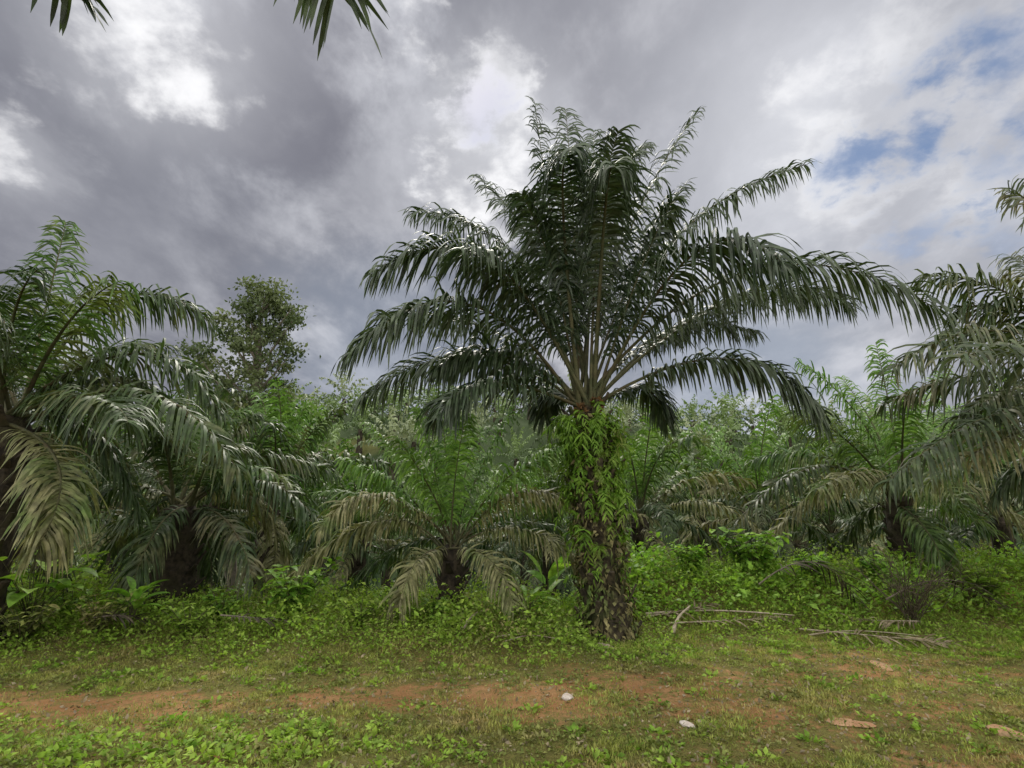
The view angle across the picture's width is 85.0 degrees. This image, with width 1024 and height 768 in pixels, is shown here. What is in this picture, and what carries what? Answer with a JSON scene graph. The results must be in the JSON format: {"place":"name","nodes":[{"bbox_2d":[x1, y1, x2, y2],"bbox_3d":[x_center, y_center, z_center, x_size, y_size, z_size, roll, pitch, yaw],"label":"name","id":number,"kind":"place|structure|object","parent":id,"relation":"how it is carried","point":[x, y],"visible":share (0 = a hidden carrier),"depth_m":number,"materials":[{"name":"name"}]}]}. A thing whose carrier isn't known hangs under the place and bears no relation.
{"place":"outdoors","nodes":[
{"label":"outdoors","id":0,"kind":"place"},
{"bbox_2d":[0,413,1023,767],"bbox_3d":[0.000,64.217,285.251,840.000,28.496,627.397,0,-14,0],"label":"ground","id":1,"kind":"structure","parent":0,"point":[542,715],"depth_m":5.43,"materials":[{"name":"green plant"}]},
{"bbox_2d":[0,600,71,646],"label":"leafy shrub","id":2,"kind":"object","parent":1,"relation":"on","point":[13,630],"visible":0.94,"depth_m":7.12,"materials":[{"name":"green plant"}]},
{"bbox_2d":[0,550,108,624],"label":"broad leaved plant","id":3,"kind":"object","parent":1,"relation":"on","point":[13,597],"visible":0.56,"depth_m":7.67,"materials":[{"name":"green plant"}]},
{"bbox_2d":[45,582,111,620],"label":"leafy shrub","id":4,"kind":"object","parent":1,"relation":"on","point":[88,591],"visible":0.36,"depth_m":8.18,"materials":[{"name":"green plant"}]},
{"bbox_2d":[75,593,142,640],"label":"leafy shrub","id":5,"kind":"object","parent":1,"relation":"on","point":[93,623],"visible":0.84,"depth_m":7.31,"materials":[{"name":"green plant"}]},
{"bbox_2d":[0,215,255,641],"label":"oil palm","id":6,"kind":"object","parent":1,"relation":"on","point":[24,468],"visible":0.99,"depth_m":7.27,"materials":[{"name":"green plant"}]},
{"bbox_2d":[93,610,162,629],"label":"fallen frond","id":7,"kind":"object","parent":1,"relation":"on","point":[126,617],"visible":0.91,"depth_m":7.30,"materials":[{"name":"brown plant"}]},
{"bbox_2d":[95,576,168,632],"bbox_3d":[-5.231,3.037,7.684,0.883,0.713,0.867,11,-18,-38],"label":"upright plant","id":8,"kind":"object","parent":1,"relation":"on","point":[138,593],"visible":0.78,"depth_m":7.64,"materials":[{"name":"green plant"}]},
{"bbox_2d":[15,364,250,595],"bbox_3d":[-10.081,2.413,12.500,7.151,6.539,6.453,0,-14,0],"label":"oil palm","id":9,"kind":"object","parent":1,"relation":"on","point":[119,511],"visible":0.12,"depth_m":12.16,"materials":[{"name":"green plant"}]},
{"bbox_2d":[21,392,255,589],"bbox_3d":[-11.522,4.197,16.450,6.390,8.089,6.264,-6,-15,23],"label":"oil palm","id":10,"kind":"object","parent":1,"relation":"on","point":[99,546],"visible":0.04,"depth_m":15.94,"materials":[{"name":"green plant"}]},
{"bbox_2d":[160,599,221,640],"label":"leafy shrub","id":11,"kind":"object","parent":1,"relation":"on","point":[189,620],"visible":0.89,"depth_m":7.31,"materials":[{"name":"green plant"}]},
{"bbox_2d":[54,381,344,614],"bbox_3d":[-6.023,1.979,10.044,6.714,4.405,3.927,-5,-15,20],"label":"oil palm","id":12,"kind":"object","parent":1,"relation":"on","point":[183,525],"visible":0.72,"depth_m":9.40,"materials":[{"name":"green plant"}]},
{"bbox_2d":[147,426,259,555],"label":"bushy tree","id":13,"kind":"object","parent":1,"relation":"on","point":[223,538],"depth_m":20.40,"materials":[{"name":"green plant"}]},
{"bbox_2d":[82,394,325,594],"bbox_3d":[-9.266,4.610,17.264,7.376,8.504,6.826,0,-14,0],"label":"oil palm","id":14,"kind":"object","parent":1,"relation":"on","point":[233,507],"visible":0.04,"depth_m":17.45,"materials":[{"name":"green plant"}]},
{"bbox_2d":[30,0,387,60],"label":"oil palm","id":15,"kind":"object","parent":1,"relation":"on","point":[325,9],"visible":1,"depth_m":2.76,"materials":[{"name":"green plant"}]},
{"bbox_2d":[202,581,243,625],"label":"leafy shrub","id":16,"kind":"object","parent":1,"relation":"on","point":[218,605],"visible":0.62,"depth_m":8.10,"materials":[{"name":"green plant"}]},
{"bbox_2d":[160,275,322,593],"bbox_3d":[-11.626,3.668,24.470,6.440,17.761,5.866,0,-14,0],"label":"broadleaf tree","id":17,"kind":"object","parent":1,"relation":"on","point":[272,304],"visible":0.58,"depth_m":25.04,"materials":[{"name":"green plant"}]},
{"bbox_2d":[219,613,292,626],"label":"fallen frond","id":18,"kind":"object","parent":1,"relation":"on","point":[267,619],"visible":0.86,"depth_m":7.30,"materials":[{"name":"brown plant"}]},
{"bbox_2d":[134,361,394,599],"bbox_3d":[-5.551,2.999,12.996,5.862,6.389,5.867,0,-14,0],"label":"oil palm","id":19,"kind":"object","parent":1,"relation":"on","point":[267,559],"visible":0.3,"depth_m":13.12,"materials":[{"name":"green plant"}]},
{"bbox_2d":[231,391,356,534],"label":"bushy tree","id":20,"kind":"object","parent":1,"relation":"on","point":[312,419],"visible":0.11,"depth_m":23.17,"materials":[{"name":"green plant"}]},
{"bbox_2d":[257,556,343,622],"bbox_3d":[-3.298,3.093,8.391,1.169,0.992,1.196,-9,-17,31],"label":"leafy shrub","id":21,"kind":"object","parent":1,"relation":"on","point":[296,589],"visible":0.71,"depth_m":8.25,"materials":[{"name":"green plant"}]},
{"bbox_2d":[295,386,334,427],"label":"oil palm","id":22,"kind":"object","parent":1,"relation":"on","point":[313,394],"visible":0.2,"depth_m":86.58,"materials":[{"name":"green plant"}]},
{"bbox_2d":[244,481,398,584],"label":"oil palm","id":23,"kind":"object","parent":1,"relation":"on","point":[301,558],"visible":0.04,"depth_m":32.24,"materials":[{"name":"green plant"}]},
{"bbox_2d":[297,405,357,461],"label":"oil palm","id":24,"kind":"object","parent":1,"relation":"on","point":[331,433],"visible":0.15,"depth_m":70.32,"materials":[{"name":"green plant"}]},
{"bbox_2d":[302,421,367,496],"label":"oil palm","id":25,"kind":"object","parent":1,"relation":"on","point":[331,439],"visible":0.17,"depth_m":60.57,"materials":[{"name":"green plant"}]},
{"bbox_2d":[317,391,352,421],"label":"oil palm","id":26,"kind":"object","parent":1,"relation":"on","point":[338,400],"visible":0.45,"depth_m":92.49,"materials":[{"name":"green plant"}]},
{"bbox_2d":[318,368,371,414],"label":"oil palm","id":27,"kind":"object","parent":1,"relation":"on","point":[341,381],"visible":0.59,"depth_m":102.03,"materials":[{"name":"green plant"}]},
{"bbox_2d":[324,386,389,454],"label":"oil palm","id":28,"kind":"object","parent":1,"relation":"on","point":[354,423],"visible":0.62,"depth_m":76.21,"materials":[{"name":"green plant"}]},
{"bbox_2d":[336,595,382,627],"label":"leafy shrub","id":29,"kind":"object","parent":1,"relation":"on","point":[361,611],"visible":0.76,"depth_m":7.81,"materials":[{"name":"green plant"}]},
{"bbox_2d":[272,438,453,600],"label":"oil palm","id":30,"kind":"object","parent":1,"relation":"on","point":[353,564],"visible":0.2,"depth_m":14.12,"materials":[{"name":"green plant"}]},
{"bbox_2d":[336,388,391,430],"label":"oil palm","id":31,"kind":"object","parent":1,"relation":"on","point":[354,400],"visible":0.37,"depth_m":85.32,"materials":[{"name":"green plant"}]},
{"bbox_2d":[321,473,442,593],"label":"oil palm","id":32,"kind":"object","parent":1,"relation":"on","point":[387,575],"visible":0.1,"depth_m":28.30,"materials":[{"name":"green plant"}]},
{"bbox_2d":[347,399,436,479],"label":"oil palm","id":33,"kind":"object","parent":1,"relation":"on","point":[400,431],"visible":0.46,"depth_m":68.20,"materials":[{"name":"green plant"}]},
{"bbox_2d":[367,383,417,415],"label":"oil palm","id":34,"kind":"object","parent":1,"relation":"on","point":[390,401],"visible":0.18,"depth_m":95.34,"materials":[{"name":"green plant"}]},
{"bbox_2d":[368,385,429,432],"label":"oil palm","id":35,"kind":"object","parent":1,"relation":"on","point":[397,408],"visible":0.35,"depth_m":85.24,"materials":[{"name":"green plant"}]},
{"bbox_2d":[385,416,446,450],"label":"oil palm","id":36,"kind":"object","parent":1,"relation":"on","point":[413,444],"visible":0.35,"depth_m":74.75,"materials":[{"name":"green plant"}]},
{"bbox_2d":[390,451,447,498],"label":"oil palm","id":37,"kind":"object","parent":1,"relation":"on","point":[418,470],"visible":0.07,"depth_m":60.65,"materials":[{"name":"green plant"}]},
{"bbox_2d":[262,389,582,628],"bbox_3d":[-1.356,2.044,9.744,6.035,4.180,3.893,0,-14,0],"label":"oil palm","id":38,"kind":"object","parent":1,"relation":"on","point":[452,554],"visible":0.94,"depth_m":9.06,"materials":[{"name":"green plant"}]},
{"bbox_2d":[411,378,441,413],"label":"oil palm","id":39,"kind":"object","parent":1,"relation":"on","point":[433,393],"visible":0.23,"depth_m":94.01,"materials":[{"name":"green plant"}]},
{"bbox_2d":[411,432,454,481],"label":"oil palm","id":40,"kind":"object","parent":1,"relation":"on","point":[423,441],"visible":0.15,"depth_m":67.60,"materials":[{"name":"green plant"}]},
{"bbox_2d":[420,596,451,621],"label":"leafy shrub","id":41,"kind":"object","parent":1,"relation":"on","point":[437,602],"visible":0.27,"depth_m":8.27,"materials":[{"name":"green plant"}]},
{"bbox_2d":[394,483,522,594],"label":"oil palm","id":42,"kind":"object","parent":1,"relation":"on","point":[472,543],"visible":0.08,"depth_m":15.78,"materials":[{"name":"green plant"}]},
{"bbox_2d":[431,445,496,505],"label":"oil palm","id":43,"kind":"object","parent":1,"relation":"on","point":[484,479],"visible":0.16,"depth_m":59.61,"materials":[{"name":"green plant"}]},
{"bbox_2d":[453,398,513,459],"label":"oil palm","id":44,"kind":"object","parent":1,"relation":"on","point":[481,414],"visible":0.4,"depth_m":74.98,"materials":[{"name":"green plant"}]},
{"bbox_2d":[478,390,522,436],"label":"oil palm","id":45,"kind":"object","parent":1,"relation":"on","point":[511,416],"visible":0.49,"depth_m":84.31,"materials":[{"name":"green plant"}]},
{"bbox_2d":[462,464,545,589],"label":"oil palm","id":46,"kind":"object","parent":1,"relation":"on","point":[492,481],"visible":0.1,"depth_m":42.54,"materials":[{"name":"green plant"}]},
{"bbox_2d":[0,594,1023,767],"bbox_3d":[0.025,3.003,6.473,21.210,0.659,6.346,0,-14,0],"label":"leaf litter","id":47,"kind":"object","parent":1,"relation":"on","point":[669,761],"visible":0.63,"depth_m":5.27,"materials":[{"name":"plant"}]},
{"bbox_2d":[0,533,1023,767],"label":"weeds","id":48,"kind":"object","parent":1,"relation":"on","point":[76,754],"visible":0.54,"depth_m":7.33,"materials":[{"name":"green plant"}]},
{"bbox_2d":[490,426,539,472],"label":"oil palm","id":49,"kind":"object","parent":1,"relation":"on","point":[510,453],"visible":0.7,"depth_m":68.96,"materials":[{"name":"green plant"}]},
{"bbox_2d":[466,478,577,594],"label":"oil palm","id":50,"kind":"object","parent":1,"relation":"on","point":[524,573],"visible":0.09,"depth_m":25.43,"materials":[{"name":"green plant"}]},
{"bbox_2d":[487,585,560,624],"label":"seedling plant","id":51,"kind":"object","parent":1,"relation":"on","point":[535,595],"visible":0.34,"depth_m":8.45,"materials":[{"name":"green plant"}]},
{"bbox_2d":[527,450,561,488],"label":"oil palm","id":52,"kind":"object","parent":1,"relation":"on","point":[530,452],"visible":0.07,"depth_m":59.38,"materials":[{"name":"green plant"}]},
{"bbox_2d":[519,550,570,593],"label":"banana plant","id":53,"kind":"object","parent":1,"relation":"on","point":[552,577],"visible":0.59,"depth_m":9.89,"materials":[{"name":"green plant"}]},
{"bbox_2d":[453,460,661,604],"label":"oil palm","id":54,"kind":"object","parent":1,"relation":"on","point":[560,586],"visible":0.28,"depth_m":13.15,"materials":[{"name":"green plant"}]},
{"bbox_2d":[600,400,632,440],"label":"oil palm","id":55,"kind":"object","parent":1,"relation":"on","point":[606,410],"visible":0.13,"depth_m":75.78,"materials":[{"name":"green plant"}]},
{"bbox_2d":[608,396,646,430],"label":"oil palm","id":56,"kind":"object","parent":1,"relation":"on","point":[628,410],"visible":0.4,"depth_m":93.76,"materials":[{"name":"green plant"}]},
{"bbox_2d":[611,401,646,444],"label":"oil palm","id":57,"kind":"object","parent":1,"relation":"on","point":[633,426],"visible":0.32,"depth_m":82.43,"materials":[{"name":"green plant"}]},
{"bbox_2d":[518,407,765,573],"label":"oil palm","id":58,"kind":"object","parent":1,"relation":"on","point":[641,487],"visible":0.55,"depth_m":14.35,"materials":[{"name":"green plant"}]},
{"bbox_2d":[330,96,961,642],"bbox_3d":[1.734,-1.409,9.247,9.702,10.937,6.209,0,-14,0],"label":"oil palm","id":59,"kind":"object","parent":1,"relation":"on","point":[596,200],"visible":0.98,"depth_m":8.62,"materials":[{"name":"green plant"}]},
{"bbox_2d":[532,400,653,624],"bbox_3d":[1.203,1.911,8.527,1.791,3.246,1.347,0,-14,0],"label":"climbing fern","id":60,"kind":"object","parent":59,"relation":"attached to","point":[620,494],"visible":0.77,"depth_m":8.38,"materials":[{"name":"green plant"}]},
{"bbox_2d":[565,413,645,642],"bbox_3d":[1.347,2.146,8.457,1.166,3.429,1.065,0,-14,0],"label":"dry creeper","id":61,"kind":"object","parent":59,"relation":"attached to","point":[628,633],"visible":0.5,"depth_m":8.07,"materials":[{"name":"green plant"}]},
{"bbox_2d":[671,539,708,578],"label":"leafy shrub","id":62,"kind":"object","parent":1,"relation":"on","point":[696,557],"visible":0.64,"depth_m":9.86,"materials":[{"name":"green plant"}]},
{"bbox_2d":[673,394,713,432],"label":"oil palm","id":63,"kind":"object","parent":1,"relation":"on","point":[690,414],"visible":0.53,"depth_m":98.26,"materials":[{"name":"green plant"}]},
{"bbox_2d":[677,401,712,428],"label":"oil palm","id":64,"kind":"object","parent":1,"relation":"on","point":[695,412],"visible":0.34,"depth_m":109.38,"materials":[{"name":"green plant"}]},
{"bbox_2d":[649,462,744,545],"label":"oil palm","id":65,"kind":"object","parent":1,"relation":"on","point":[687,496],"visible":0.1,"depth_m":38.87,"materials":[{"name":"green plant"}]},
{"bbox_2d":[667,413,740,474],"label":"oil palm","id":66,"kind":"object","parent":1,"relation":"on","point":[692,443],"visible":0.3,"depth_m":69.20,"materials":[{"name":"green plant"}]},
{"bbox_2d":[621,426,806,569],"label":"oil palm","id":67,"kind":"object","parent":1,"relation":"on","point":[707,461],"visible":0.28,"depth_m":20.36,"materials":[{"name":"green plant"}]},
{"bbox_2d":[646,609,794,615],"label":"cut stalk","id":68,"kind":"object","parent":1,"relation":"on","point":[657,612],"visible":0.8,"depth_m":8.62,"materials":[{"name":"wood"}]},
{"bbox_2d":[688,415,753,468],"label":"oil palm","id":69,"kind":"object","parent":1,"relation":"on","point":[730,448],"visible":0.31,"depth_m":74.87,"materials":[{"name":"green plant"}]},
{"bbox_2d":[695,387,752,442],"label":"oil palm","id":70,"kind":"object","parent":1,"relation":"on","point":[724,410],"visible":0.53,"depth_m":92.05,"materials":[{"name":"green plant"}]},
{"bbox_2d":[704,410,757,453],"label":"oil palm","id":71,"kind":"object","parent":1,"relation":"on","point":[730,424],"visible":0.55,"depth_m":83.92,"materials":[{"name":"green plant"}]},
{"bbox_2d":[708,389,754,434],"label":"oil palm","id":72,"kind":"object","parent":1,"relation":"on","point":[737,403],"visible":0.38,"depth_m":107.58,"materials":[{"name":"green plant"}]},
{"bbox_2d":[669,612,795,628],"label":"fallen frond","id":73,"kind":"object","parent":1,"relation":"on","point":[728,620],"visible":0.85,"depth_m":8.35,"materials":[{"name":"brown plant"}]},
{"bbox_2d":[647,599,720,619],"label":"fallen frond","id":74,"kind":"object","parent":73,"relation":"on","point":[709,604],"visible":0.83,"depth_m":8.69,"materials":[{"name":"brown plant"}]},
{"bbox_2d":[709,527,791,582],"bbox_3d":[4.350,3.097,10.143,1.209,0.984,1.148,5,-15,-20],"label":"leafy shrub","id":75,"kind":"object","parent":1,"relation":"on","point":[766,554],"visible":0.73,"depth_m":9.99,"materials":[{"name":"green plant"}]},
{"bbox_2d":[738,398,769,432],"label":"oil palm","id":76,"kind":"object","parent":1,"relation":"on","point":[749,414],"visible":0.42,"depth_m":115.73,"materials":[{"name":"green plant"}]},
{"bbox_2d":[723,433,796,495],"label":"oil palm","id":77,"kind":"object","parent":1,"relation":"on","point":[752,436],"visible":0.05,"depth_m":60.34,"materials":[{"name":"green plant"}]},
{"bbox_2d":[645,393,884,571],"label":"oil palm","id":78,"kind":"object","parent":1,"relation":"on","point":[728,462],"visible":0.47,"depth_m":16.10,"materials":[{"name":"green plant"}]},
{"bbox_2d":[752,398,802,435],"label":"oil palm","id":79,"kind":"object","parent":1,"relation":"on","point":[782,408],"visible":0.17,"depth_m":100.34,"materials":[{"name":"green plant"}]},
{"bbox_2d":[761,405,811,439],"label":"oil palm","id":80,"kind":"object","parent":1,"relation":"on","point":[786,409],"visible":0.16,"depth_m":92.02,"materials":[{"name":"green plant"}]},
{"bbox_2d":[761,411,815,452],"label":"oil palm","id":81,"kind":"object","parent":1,"relation":"on","point":[789,439],"visible":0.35,"depth_m":82.85,"materials":[{"name":"green plant"}]},
{"bbox_2d":[557,531,1023,623],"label":"bank creeper","id":82,"kind":"object","parent":1,"relation":"on","point":[648,553],"visible":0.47,"depth_m":9.46,"materials":[{"name":"green plant"}]},
{"bbox_2d":[885,571,1012,609],"bbox_3d":[6.901,3.244,8.763,2.180,0.637,0.888,4,-15,-15],"label":"fallen frond","id":83,"kind":"object","parent":82,"relation":"on","point":[973,596],"visible":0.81,"depth_m":8.86,"materials":[{"name":"green plant"}]},
{"bbox_2d":[716,473,888,568],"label":"oil palm","id":84,"kind":"object","parent":1,"relation":"on","point":[797,543],"visible":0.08,"depth_m":27.75,"materials":[{"name":"green plant"}]},
{"bbox_2d":[791,548,832,586],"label":"leafy shrub","id":85,"kind":"object","parent":1,"relation":"on","point":[821,556],"visible":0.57,"depth_m":9.82,"materials":[{"name":"green plant"}]},
{"bbox_2d":[758,560,872,612],"bbox_3d":[4.784,3.144,8.716,1.696,0.767,0.859,0,-14,0],"label":"fallen frond","id":86,"kind":"object","parent":1,"relation":"on","point":[842,582],"visible":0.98,"depth_m":8.83,"materials":[{"name":"green plant"}]},
{"bbox_2d":[795,398,858,446],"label":"oil palm","id":87,"kind":"object","parent":1,"relation":"on","point":[830,418],"visible":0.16,"depth_m":85.15,"materials":[{"name":"green plant"}]},
{"bbox_2d":[801,409,876,461],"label":"oil palm","id":88,"kind":"object","parent":1,"relation":"on","point":[838,426],"visible":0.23,"depth_m":76.63,"materials":[{"name":"green plant"}]},
{"bbox_2d":[757,453,935,563],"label":"oil palm","id":89,"kind":"object","parent":1,"relation":"on","point":[832,525],"visible":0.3,"depth_m":18.15,"materials":[{"name":"green plant"}]},
{"bbox_2d":[823,717,875,727],"bbox_3d":[2.816,2.828,4.666,0.385,0.029,0.237,-5,-15,18],"label":"clay lump","id":90,"kind":"object","parent":1,"relation":"on","point":[849,723],"visible":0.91,"depth_m":4.62,"materials":[{"name":"beige soil"}]},
{"bbox_2d":[809,630,919,635],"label":"cut stalk","id":91,"kind":"object","parent":1,"relation":"on","point":[857,630],"visible":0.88,"depth_m":7.89,"materials":[{"name":"wood"}]},
{"bbox_2d":[720,339,1023,586],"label":"oil palm","id":92,"kind":"object","parent":1,"relation":"on","point":[902,521],"visible":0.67,"depth_m":11.27,"materials":[{"name":"green plant"}]},
{"bbox_2d":[854,551,890,584],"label":"leafy shrub","id":93,"kind":"object","parent":1,"relation":"on","point":[862,563],"visible":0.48,"depth_m":9.90,"materials":[{"name":"green plant"}]},
{"bbox_2d":[838,456,918,545],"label":"oil palm","id":94,"kind":"object","parent":1,"relation":"on","point":[861,494],"visible":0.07,"depth_m":50.22,"materials":[{"name":"green plant"}]},
{"bbox_2d":[838,612,919,629],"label":"fallen frond","id":95,"kind":"object","parent":1,"relation":"on","point":[888,623],"visible":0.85,"depth_m":8.30,"materials":[{"name":"brown plant"}]},
{"bbox_2d":[799,628,966,648],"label":"fallen frond","id":96,"kind":"object","parent":1,"relation":"on","point":[883,638],"visible":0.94,"depth_m":7.58,"materials":[{"name":"brown plant"}]},
{"bbox_2d":[820,538,999,624],"bbox_3d":[6.093,3.087,8.651,2.068,1.351,1.872,0,-14,0],"label":"twig shrub","id":97,"kind":"object","parent":1,"relation":"on","point":[911,613],"visible":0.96,"depth_m":8.57,"materials":[{"name":"brown plant"}]},
{"bbox_2d":[858,373,1023,566],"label":"oil palm","id":98,"kind":"object","parent":1,"relation":"on","point":[1001,526],"visible":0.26,"depth_m":13.85,"materials":[{"name":"green plant"}]},
{"bbox_2d":[859,423,1023,556],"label":"oil palm","id":99,"kind":"object","parent":1,"relation":"on","point":[1014,528],"visible":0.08,"depth_m":20.14,"materials":[{"name":"green plant"}]},
{"bbox_2d":[867,174,1023,517],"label":"oil palm","id":100,"kind":"object","parent":1,"relation":"on","point":[1002,405],"visible":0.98,"depth_m":7.55,"materials":[{"name":"green plant"}]},
{"bbox_2d":[958,562,1015,606],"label":"leafy shrub","id":101,"kind":"object","parent":1,"relation":"on","point":[989,579],"visible":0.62,"depth_m":9.49,"materials":[{"name":"green plant"}]},
{"bbox_2d":[987,724,1023,739],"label":"clay lump","id":102,"kind":"object","parent":1,"relation":"on","point":[1002,732],"visible":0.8,"depth_m":4.35,"materials":[{"name":"beige soil"}]},
{"bbox_2d":[0,0,1023,444],"label":"sky","id":103,"kind":"structure","parent":0,"point":[196,147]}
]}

